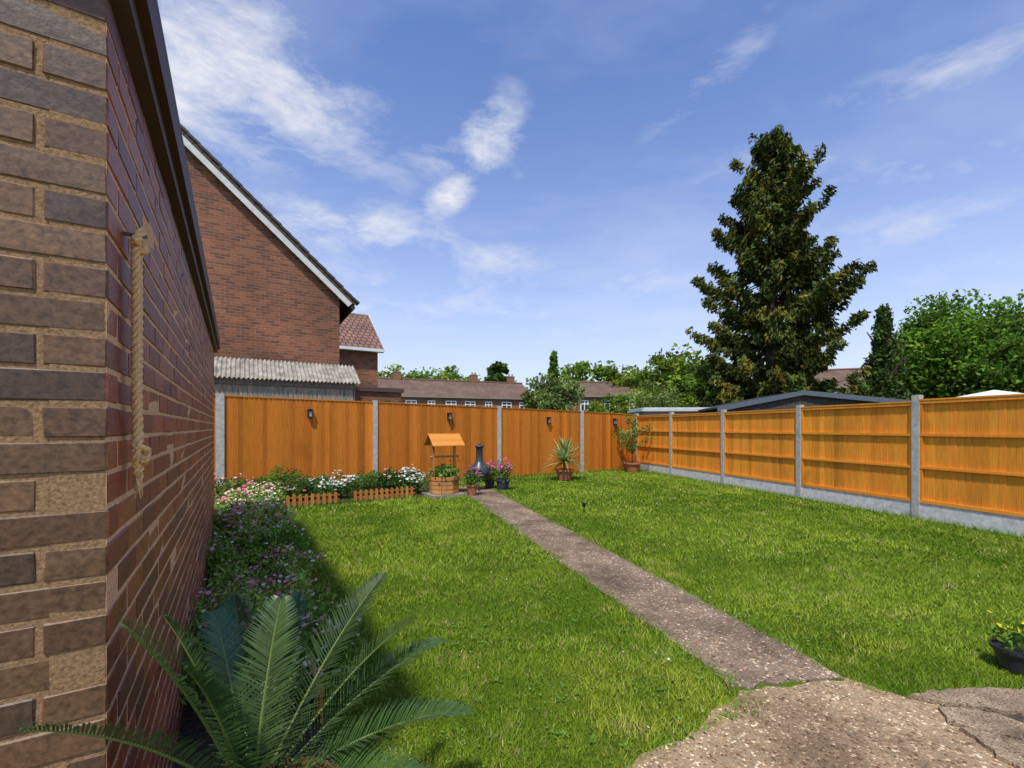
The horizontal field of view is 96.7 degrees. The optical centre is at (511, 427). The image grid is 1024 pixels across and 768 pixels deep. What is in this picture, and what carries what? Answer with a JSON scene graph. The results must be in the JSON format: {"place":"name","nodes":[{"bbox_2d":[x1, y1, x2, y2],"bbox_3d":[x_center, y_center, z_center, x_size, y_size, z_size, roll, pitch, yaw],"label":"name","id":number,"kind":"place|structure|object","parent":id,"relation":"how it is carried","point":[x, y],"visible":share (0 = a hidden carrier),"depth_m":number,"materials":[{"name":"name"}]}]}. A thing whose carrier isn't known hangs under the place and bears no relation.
{"place":"outdoors","nodes":[
{"label":"outdoors","id":0,"kind":"place"},
{"bbox_2d":[172,481,465,767],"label":"flower bed soil","id":1,"kind":"structure","parent":0,"point":[192,726],"depth_m":2.26,"materials":[{"name":"brown soil"}]},
{"bbox_2d":[205,520,263,579],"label":"flowering shrub","id":2,"kind":"object","parent":1,"relation":"on","point":[216,554],"visible":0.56,"depth_m":4.47,"materials":[{"name":"green plant"}]},
{"bbox_2d":[214,485,255,505],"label":"flowering shrub","id":3,"kind":"object","parent":1,"relation":"on","point":[237,490],"visible":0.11,"depth_m":7.87,"materials":[{"name":"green plant"}]},
{"bbox_2d":[214,493,257,519],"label":"flowering shrub","id":4,"kind":"object","parent":1,"relation":"on","point":[227,504],"visible":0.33,"depth_m":6.71,"materials":[{"name":"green plant"}]},
{"bbox_2d":[214,473,258,499],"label":"flowering plant","id":5,"kind":"object","parent":1,"relation":"on","point":[236,484],"visible":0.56,"depth_m":9.07,"materials":[{"name":"green plant"}]},
{"bbox_2d":[214,487,258,518],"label":"flowering shrub","id":6,"kind":"object","parent":1,"relation":"on","point":[226,496],"visible":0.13,"depth_m":7.27,"materials":[{"name":"green plant"}]},
{"bbox_2d":[210,515,269,555],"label":"flowering shrub","id":7,"kind":"object","parent":1,"relation":"on","point":[258,522],"visible":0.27,"depth_m":5.21,"materials":[{"name":"green plant"}]},
{"bbox_2d":[179,591,304,711],"bbox_3d":[-1.600,1.246,2.571,0.807,0.517,0.782,0,0,-19],"label":"flowering shrub","id":8,"kind":"object","parent":1,"relation":"on","point":[195,621],"visible":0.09,"depth_m":2.50,"materials":[{"name":"green plant"}]},
{"bbox_2d":[212,504,272,539],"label":"flowering shrub","id":9,"kind":"object","parent":1,"relation":"on","point":[218,527],"visible":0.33,"depth_m":5.59,"materials":[{"name":"green plant"}]},
{"bbox_2d":[236,485,270,497],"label":"flowering shrub","id":10,"kind":"object","parent":1,"relation":"on","point":[248,488],"visible":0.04,"depth_m":8.09,"materials":[{"name":"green plant"}]},
{"bbox_2d":[197,574,314,619],"bbox_3d":[-1.994,1.321,3.490,0.776,0.368,0.756,0,0,0],"label":"flowering shrub","id":11,"kind":"object","parent":1,"relation":"on","point":[272,593],"visible":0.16,"depth_m":3.51,"materials":[{"name":"green plant"}]},
{"bbox_2d":[192,578,319,646],"bbox_3d":[-1.778,1.263,3.069,0.994,0.485,0.784,0,0,0],"label":"flowering shrub","id":12,"kind":"object","parent":1,"relation":"on","point":[257,601],"visible":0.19,"depth_m":3.04,"materials":[{"name":"green plant"}]},
{"bbox_2d":[222,509,295,534],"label":"flowering shrub","id":13,"kind":"object","parent":1,"relation":"on","point":[286,520],"visible":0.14,"depth_m":5.70,"materials":[{"name":"green plant"}]},
{"bbox_2d":[207,555,313,592],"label":"flowering shrub","id":14,"kind":"object","parent":1,"relation":"on","point":[281,573],"visible":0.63,"depth_m":3.93,"materials":[{"name":"green plant"}]},
{"bbox_2d":[195,594,326,644],"bbox_3d":[-1.807,1.354,3.206,0.803,0.304,0.733,0,0,0],"label":"flowering shrub","id":15,"kind":"object","parent":1,"relation":"on","point":[321,605],"visible":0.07,"depth_m":3.33,"materials":[{"name":"green plant"}]},
{"bbox_2d":[235,502,288,518],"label":"flowering shrub","id":16,"kind":"object","parent":1,"relation":"on","point":[265,506],"visible":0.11,"depth_m":6.36,"materials":[{"name":"green plant"}]},
{"bbox_2d":[224,519,304,558],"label":"flowering shrub","id":17,"kind":"object","parent":1,"relation":"on","point":[235,532],"visible":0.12,"depth_m":5.09,"materials":[{"name":"green plant"}]},
{"bbox_2d":[242,484,286,504],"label":"flowering shrub","id":18,"kind":"object","parent":1,"relation":"on","point":[262,493],"visible":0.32,"depth_m":8.12,"materials":[{"name":"green plant"}]},
{"bbox_2d":[243,480,286,495],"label":"flowering shrub","id":19,"kind":"object","parent":1,"relation":"on","point":[268,487],"visible":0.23,"depth_m":8.83,"materials":[{"name":"pink plant"}]},
{"bbox_2d":[243,498,289,513],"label":"flowering shrub","id":20,"kind":"object","parent":1,"relation":"on","point":[259,503],"visible":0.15,"depth_m":6.95,"materials":[{"name":"green plant"}]},
{"bbox_2d":[227,521,310,561],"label":"flowering shrub","id":21,"kind":"object","parent":1,"relation":"on","point":[267,536],"visible":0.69,"depth_m":4.94,"materials":[{"name":"green plant"}]},
{"bbox_2d":[247,490,290,510],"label":"flowering shrub","id":22,"kind":"object","parent":1,"relation":"on","point":[270,497],"visible":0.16,"depth_m":7.72,"materials":[{"name":"green plant"}]},
{"bbox_2d":[203,575,336,624],"bbox_3d":[-1.792,1.316,3.415,1.002,0.379,0.773,0,0,0],"label":"flowering shrub","id":23,"kind":"object","parent":1,"relation":"on","point":[276,589],"visible":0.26,"depth_m":3.49,"materials":[{"name":"green plant"}]},
{"bbox_2d":[246,502,299,527],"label":"flowering shrub","id":24,"kind":"object","parent":1,"relation":"on","point":[291,515],"visible":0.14,"depth_m":6.29,"materials":[{"name":"green plant"}]},
{"bbox_2d":[251,465,308,496],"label":"shrub","id":25,"kind":"object","parent":1,"relation":"on","point":[285,477],"visible":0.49,"depth_m":9.27,"materials":[{"name":"green plant"}]},
{"bbox_2d":[239,540,326,579],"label":"flowering shrub","id":26,"kind":"object","parent":1,"relation":"on","point":[270,556],"visible":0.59,"depth_m":4.51,"materials":[{"name":"green plant"}]},
{"bbox_2d":[265,477,311,500],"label":"flowering plant","id":27,"kind":"object","parent":1,"relation":"on","point":[289,491],"visible":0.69,"depth_m":9.01,"materials":[{"name":"green plant"}]},
{"bbox_2d":[256,642,360,715],"bbox_3d":[-1.153,1.368,2.543,0.534,0.275,0.508,0,0,-30],"label":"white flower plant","id":28,"kind":"object","parent":1,"relation":"on","point":[327,670],"visible":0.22,"depth_m":2.49,"materials":[{"name":"green plant"}]},
{"bbox_2d":[279,491,339,506],"bbox_3d":[-3.959,1.388,8.689,1.276,0.283,0.026,0,0,-32],"label":"picket edging","id":29,"kind":"object","parent":1,"relation":"on","point":[312,496],"visible":0.53,"depth_m":8.75,"materials":[{"name":"brown wood"}]},
{"bbox_2d":[287,473,338,498],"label":"flowering plant","id":30,"kind":"object","parent":1,"relation":"on","point":[311,487],"visible":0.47,"depth_m":9.37,"materials":[{"name":"green plant"}]},
{"bbox_2d":[259,602,370,705],"bbox_3d":[-1.256,1.317,2.779,0.874,0.378,0.752,0,0,34],"label":"flowering shrub","id":31,"kind":"object","parent":1,"relation":"on","point":[312,623],"visible":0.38,"depth_m":2.71,"materials":[{"name":"green plant"}]},
{"bbox_2d":[305,469,360,498],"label":"flowering plant","id":32,"kind":"object","parent":1,"relation":"on","point":[343,488],"visible":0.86,"depth_m":9.42,"materials":[{"name":"white plant"}]},
{"bbox_2d":[345,469,400,494],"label":"shrub","id":33,"kind":"object","parent":1,"relation":"on","point":[368,481],"visible":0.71,"depth_m":9.95,"materials":[{"name":"green plant"}]},
{"bbox_2d":[354,486,414,500],"bbox_3d":[-2.650,1.391,9.534,1.288,0.278,0.026,0,0,-31],"label":"picket edging","id":34,"kind":"object","parent":1,"relation":"on","point":[387,494],"visible":0.69,"depth_m":9.50,"materials":[{"name":"brown wood"}]},
{"bbox_2d":[377,466,408,492],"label":"flowering plant","id":35,"kind":"object","parent":1,"relation":"on","point":[390,480],"visible":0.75,"depth_m":10.03,"materials":[{"name":"green plant"}]},
{"bbox_2d":[386,467,429,492],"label":"flowering plant","id":36,"kind":"object","parent":1,"relation":"on","point":[416,481],"visible":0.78,"depth_m":10.16,"materials":[{"name":"white plant"}]},
{"bbox_2d":[378,369,526,408],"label":"terraced houses","id":37,"kind":"structure","parent":0,"point":[473,391],"depth_m":55.22,"materials":[{"name":"tile"}]},
{"bbox_2d":[378,377,522,408],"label":"window frames and fascia","id":38,"kind":"structure","parent":37,"relation":"in","point":[470,404],"depth_m":55.31,"materials":[{"name":"white plastic"}]},
{"bbox_2d":[406,401,526,408],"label":"window glass","id":39,"kind":"structure","parent":37,"relation":"in","point":[406,401],"depth_m":54.66,"materials":[{"name":"grey glass"}]},
{"bbox_2d":[520,372,586,410],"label":"bush","id":40,"kind":"object","parent":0,"point":[547,396],"visible":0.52,"depth_m":33.22,"materials":[{"name":"green plant"}]},
{"bbox_2d":[157,0,1023,392],"label":"sky","id":41,"kind":"structure","parent":0,"point":[513,183],"materials":[{"name":"blue"}]},
{"bbox_2d":[214,467,1023,767],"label":"lawn","id":42,"kind":"structure","parent":0,"point":[586,732],"depth_m":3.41,"materials":[{"name":"green plant"}]},
{"bbox_2d":[0,0,219,767],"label":"brick garage","id":43,"kind":"structure","parent":42,"relation":"on","point":[93,168],"depth_m":0.98,"materials":[{"name":"brown brick"}]},
{"bbox_2d":[124,227,151,498],"bbox_3d":[-0.944,-0.163,1.151,0.062,0.684,0.080,0,0,0],"label":"hanging rope","id":44,"kind":"object","parent":43,"relation":"hanging from","point":[140,453],"visible":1,"depth_m":1.13,"materials":[{"name":"fabric"}]},
{"bbox_2d":[9,572,473,767],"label":"sago palm","id":45,"kind":"object","parent":42,"relation":"on","point":[239,736],"visible":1,"depth_m":1.31,"materials":[{"name":"green plant"}]},
{"bbox_2d":[277,552,322,725],"bbox_3d":[-2.832,1.409,5.391,0.026,0.242,7.250,0,0,-31],"label":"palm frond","id":46,"kind":"object","parent":42,"relation":"on","point":[286,584],"visible":0.02,"depth_m":2.37,"materials":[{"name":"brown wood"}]},
{"bbox_2d":[214,393,638,496],"bbox_3d":[-2.370,0.430,12.255,15.976,2.340,0.130,0,0,-31],"label":"closeboard fence","id":47,"kind":"object","parent":42,"relation":"on","point":[256,436],"visible":0.6,"depth_m":11.74,"materials":[{"name":"brown wood"}]},
{"bbox_2d":[307,409,312,416],"bbox_3d":[-4.757,-0.340,10.735,0.120,0.200,0.130,0,0,-31],"label":"fence lantern","id":48,"kind":"object","parent":47,"relation":"attached to","point":[309,412],"visible":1,"depth_m":10.71,"materials":[{"name":"black metal"}]},
{"bbox_2d":[447,413,452,419],"bbox_3d":[-1.710,-0.310,12.536,0.120,0.200,0.130,0,0,-31],"label":"fence lantern","id":49,"kind":"object","parent":47,"relation":"attached to","point":[449,416],"visible":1,"depth_m":12.52,"materials":[{"name":"black metal"}]},
{"bbox_2d":[422,433,466,498],"bbox_3d":[-1.527,0.811,10.043,0.854,1.377,0.797,0,0,-29],"label":"wishing well planter","id":50,"kind":"object","parent":42,"relation":"on","point":[443,481],"visible":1,"depth_m":9.89,"materials":[{"name":"brown wood"}]},
{"bbox_2d":[490,457,517,489],"bbox_3d":[-0.154,1.094,10.916,0.838,0.788,0.823,0,0,-30],"label":"dark flower pot","id":51,"kind":"object","parent":42,"relation":"on","point":[502,482],"visible":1,"depth_m":10.80,"materials":[{"name":"ceramic"}]},
{"bbox_2d":[359,618,733,749],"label":"rosette weeds","id":52,"kind":"object","parent":42,"relation":"on","point":[579,692],"visible":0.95,"depth_m":2.49,"materials":[{"name":"green plant"}]},
{"bbox_2d":[537,436,591,479],"bbox_3d":[1.550,0.849,13.030,1.725,1.279,1.732,0,0,44],"label":"potted cordyline","id":53,"kind":"object","parent":42,"relation":"on","point":[564,473],"visible":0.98,"depth_m":12.87,"materials":[{"name":"plant"}]},
{"bbox_2d":[336,505,866,753],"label":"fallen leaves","id":54,"kind":"object","parent":42,"relation":"on","point":[842,591],"visible":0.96,"depth_m":4.19,"materials":[{"name":"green plant"}]},
{"bbox_2d":[316,531,926,767],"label":"clover leaves","id":55,"kind":"object","parent":42,"relation":"on","point":[658,695],"visible":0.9,"depth_m":3.16,"materials":[{"name":"green plant"}]},
{"bbox_2d":[612,414,654,471],"bbox_3d":[4.106,0.519,15.195,1.409,1.938,1.294,0,0,0],"label":"potted fruit tree","id":56,"kind":"object","parent":42,"relation":"on","point":[632,466],"visible":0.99,"depth_m":15.14,"materials":[{"name":"green plant"}]},
{"bbox_2d":[909,687,1023,767],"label":"crazy paving","id":57,"kind":"structure","parent":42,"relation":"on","point":[990,719],"depth_m":2.33,"materials":[{"name":"stone"}]},
{"bbox_2d":[986,610,1023,674],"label":"marigold pot","id":58,"kind":"object","parent":42,"relation":"on","point":[1008,653],"visible":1,"depth_m":2.79,"materials":[{"name":"black plastic"}]},
{"bbox_2d":[459,487,844,689],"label":"garden path","id":59,"kind":"structure","parent":0,"point":[722,640],"depth_m":3.66,"materials":[{"name":"concrete"}]},
{"bbox_2d":[459,465,485,495],"bbox_3d":[-0.911,1.147,10.002,0.564,0.683,0.588,0,0,29],"label":"terracotta flower pot","id":60,"kind":"object","parent":59,"relation":"on","point":[470,476],"visible":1,"depth_m":9.92,"materials":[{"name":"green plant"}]},
{"bbox_2d":[471,443,489,490],"bbox_3d":[-0.780,0.933,10.900,0.510,1.146,0.510,0,0,0],"label":"chiminea","id":61,"kind":"object","parent":59,"relation":"on","point":[481,464],"visible":0.73,"depth_m":10.80,"materials":[{"name":"grey metal"}]},
{"bbox_2d":[482,460,500,487],"bbox_3d":[-0.589,1.104,11.197,0.642,0.768,0.647,0,0,0],"label":"dark flower pot","id":62,"kind":"object","parent":59,"relation":"on","point":[490,481],"visible":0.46,"depth_m":11.11,"materials":[{"name":"ceramic"}]},
{"bbox_2d":[632,678,1013,767],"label":"patio","id":63,"kind":"structure","parent":0,"point":[841,724],"depth_m":2.19,"materials":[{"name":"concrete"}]},
{"bbox_2d":[814,365,866,393],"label":"terraced houses","id":64,"kind":"structure","parent":0,"point":[839,374],"depth_m":44.14,"materials":[{"name":"tile"}]},
{"bbox_2d":[828,368,860,392],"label":"window frames and fascia","id":65,"kind":"structure","parent":64,"relation":"in","point":[837,368],"depth_m":44.69,"materials":[{"name":"white plastic"}]},
{"label":"ground","id":66,"kind":"structure","parent":0,"visible":0},
{"bbox_2d":[184,145,338,399],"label":"brick walls","id":67,"kind":"structure","parent":66,"relation":"on","point":[274,297],"depth_m":11.95,"materials":[{"name":"brown brick"}]},
{"bbox_2d":[181,129,355,318],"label":"tiled roof","id":68,"kind":"structure","parent":67,"relation":"on","point":[283,232],"depth_m":12.06,"materials":[{"name":"tile"}]},
{"bbox_2d":[182,135,351,306],"bbox_3d":[-6.494,-5.440,11.905,4.438,3.991,0.030,0,0,-31],"label":"bargeboard","id":69,"kind":"object","parent":68,"relation":"attached to","point":[245,201],"visible":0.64,"depth_m":11.90,"materials":[{"name":"white plastic"}]},
{"bbox_2d":[180,124,359,305],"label":"verge tiles","id":70,"kind":"object","parent":68,"relation":"attached to","point":[235,180],"visible":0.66,"depth_m":11.86,"materials":[{"name":"grey tile"}]},
{"bbox_2d":[337,296,354,324],"bbox_3d":[-7.055,-3.588,16.925,0.481,0.420,9.200,0,0,-31],"label":"eaves box and gutter","id":71,"kind":"object","parent":67,"relation":"attached to","point":[347,313],"visible":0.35,"depth_m":13.51,"materials":[{"name":"plastic"}]},
{"bbox_2d":[339,316,384,352],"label":"fascia and soffit","id":72,"kind":"structure","parent":67,"relation":"attached to","point":[361,349],"depth_m":19.38,"materials":[{"name":"white plastic"}]},
{"bbox_2d":[214,356,359,401],"bbox_3d":[-6.229,-0.131,11.271,4.600,3.262,0.980,0,0,-31],"label":"corrugated lean to","id":73,"kind":"object","parent":66,"relation":"on","point":[273,372],"visible":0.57,"depth_m":11.38,"materials":[{"name":"grey corrugated fibre metal"}]},
{"bbox_2d":[339,347,377,386],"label":"brick walls","id":74,"kind":"structure","parent":66,"relation":"on","point":[365,365],"depth_m":19.69,"materials":[{"name":"brown brick"}]},
{"bbox_2d":[339,313,383,348],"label":"pantile roof","id":75,"kind":"structure","parent":74,"relation":"on","point":[357,330],"depth_m":20.34,"materials":[{"name":"brown tile"}]},
{"bbox_2d":[344,386,403,403],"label":"brick outbuilding","id":76,"kind":"structure","parent":66,"relation":"on","point":[378,394],"depth_m":17.25,"materials":[{"name":"brown brick"}]},
{"bbox_2d":[378,364,418,378],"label":"garden tree","id":77,"kind":"object","parent":66,"relation":"on","point":[389,374],"visible":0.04,"depth_m":68.99,"materials":[{"name":"green plant"}]},
{"bbox_2d":[405,370,442,379],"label":"garden tree","id":78,"kind":"object","parent":66,"relation":"on","point":[423,377],"visible":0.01,"depth_m":69.99,"materials":[{"name":"green plant"}]},
{"bbox_2d":[412,365,483,380],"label":"garden tree","id":79,"kind":"object","parent":66,"relation":"on","point":[447,373],"visible":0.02,"depth_m":73.69,"materials":[{"name":"green plant"}]},
{"bbox_2d":[484,361,508,381],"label":"garden tree","id":80,"kind":"object","parent":66,"relation":"on","point":[496,370],"visible":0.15,"depth_m":65.04,"materials":[{"name":"green plant"}]},
{"bbox_2d":[547,349,563,399],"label":"poplar tree","id":81,"kind":"object","parent":66,"relation":"on","point":[553,365],"visible":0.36,"depth_m":45.77,"materials":[{"name":"green plant"}]},
{"bbox_2d":[558,360,617,383],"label":"garden tree","id":82,"kind":"object","parent":66,"relation":"on","point":[580,369],"visible":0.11,"depth_m":54.82,"materials":[{"name":"green plant"}]},
{"bbox_2d":[584,403,602,411],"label":"garden shrub","id":83,"kind":"object","parent":66,"relation":"on","point":[589,407],"visible":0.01,"depth_m":24.36,"materials":[{"name":"green plant"}]},
{"bbox_2d":[590,399,607,413],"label":"garden shrub","id":84,"kind":"object","parent":66,"relation":"on","point":[598,408],"visible":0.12,"depth_m":19.41,"materials":[{"name":"green plant"}]},
{"bbox_2d":[563,373,660,412],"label":"terraced houses","id":85,"kind":"structure","parent":66,"relation":"on","point":[596,390],"depth_m":50.23,"materials":[{"name":"brick"}]},
{"bbox_2d":[581,401,633,410],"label":"window glass","id":86,"kind":"structure","parent":85,"relation":"in","point":[582,408],"depth_m":49.16,"materials":[{"name":"grey glass"}]},
{"bbox_2d":[572,381,660,412],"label":"window frames and fascia","id":87,"kind":"structure","parent":85,"relation":"in","point":[584,403],"depth_m":49.42,"materials":[{"name":"white plastic"}]},
{"bbox_2d":[601,389,636,414],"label":"garden shrub","id":88,"kind":"object","parent":66,"relation":"on","point":[615,401],"visible":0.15,"depth_m":21.02,"materials":[{"name":"green plant"}]},
{"bbox_2d":[602,359,656,390],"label":"garden tree","id":89,"kind":"object","parent":66,"relation":"on","point":[621,380],"visible":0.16,"depth_m":52.19,"materials":[{"name":"green plant"}]},
{"bbox_2d":[622,379,681,412],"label":"garden shrub","id":90,"kind":"object","parent":66,"relation":"on","point":[645,401],"visible":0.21,"depth_m":25.76,"materials":[{"name":"green plant"}]},
{"bbox_2d":[632,342,703,406],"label":"garden tree","id":91,"kind":"object","parent":66,"relation":"on","point":[667,371],"visible":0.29,"depth_m":48.25,"materials":[{"name":"green plant"}]},
{"bbox_2d":[627,407,716,414],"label":"white roofed shed","id":92,"kind":"structure","parent":66,"relation":"on","point":[661,410],"depth_m":17.71,"materials":[{"name":"white"}]},
{"bbox_2d":[666,374,709,406],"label":"garden shrub","id":93,"kind":"object","parent":66,"relation":"on","point":[689,397],"visible":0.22,"depth_m":33.30,"materials":[{"name":"green plant"}]},
{"bbox_2d":[669,358,732,405],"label":"garden tree","id":94,"kind":"object","parent":66,"relation":"on","point":[692,372],"visible":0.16,"depth_m":43.76,"materials":[{"name":"green plant"}]},
{"bbox_2d":[685,123,892,406],"bbox_3d":[14.176,-6.864,24.977,10.880,19.111,9.127,0,0,0],"label":"conifer tree","id":95,"kind":"object","parent":66,"relation":"on","point":[776,259],"visible":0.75,"depth_m":23.65,"materials":[{"name":"green plant"}]},
{"bbox_2d":[698,390,910,412],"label":"summer house","id":96,"kind":"structure","parent":66,"relation":"on","point":[792,400],"depth_m":15.07,"materials":[{"name":"painted wood"},{"name":"roofing felt"}]},
{"bbox_2d":[636,394,1023,536],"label":"panel fence","id":97,"kind":"object","parent":66,"relation":"on","point":[960,459],"visible":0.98,"depth_m":8.17,"materials":[{"name":"brown wood"}]},
{"bbox_2d":[863,303,912,399],"bbox_3d":[20.399,-2.634,24.741,3.113,8.400,3.348,0,0,33],"label":"cypress tree","id":98,"kind":"object","parent":66,"relation":"on","point":[881,361],"visible":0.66,"depth_m":24.68,"materials":[{"name":"green plant"}]},
{"bbox_2d":[859,323,954,398],"bbox_3d":[23.776,-2.323,26.837,4.929,7.784,4.703,0,0,0],"label":"garden tree","id":99,"kind":"object","parent":66,"relation":"on","point":[907,353],"visible":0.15,"depth_m":25.69,"materials":[{"name":"green plant"}]},
{"bbox_2d":[865,288,1016,399],"bbox_3d":[24.935,-3.087,26.056,8.144,9.335,8.055,0,0,0],"label":"garden tree","id":100,"kind":"object","parent":66,"relation":"on","point":[945,324],"visible":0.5,"depth_m":24.64,"materials":[{"name":"green plant"}]},
{"bbox_2d":[936,289,1023,397],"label":"garden tree","id":101,"kind":"object","parent":66,"relation":"on","point":[1004,324],"visible":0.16,"depth_m":23.49,"materials":[{"name":"green plant"}]},
{"bbox_2d":[958,334,1023,395],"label":"garden tree","id":102,"kind":"object","parent":66,"relation":"on","point":[1000,366],"visible":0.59,"depth_m":21.06,"materials":[{"name":"green plant"}]},
{"bbox_2d":[959,390,1023,396],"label":"gazebo","id":103,"kind":"object","parent":66,"relation":"on","point":[993,392],"visible":0.02,"depth_m":13.80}
]}

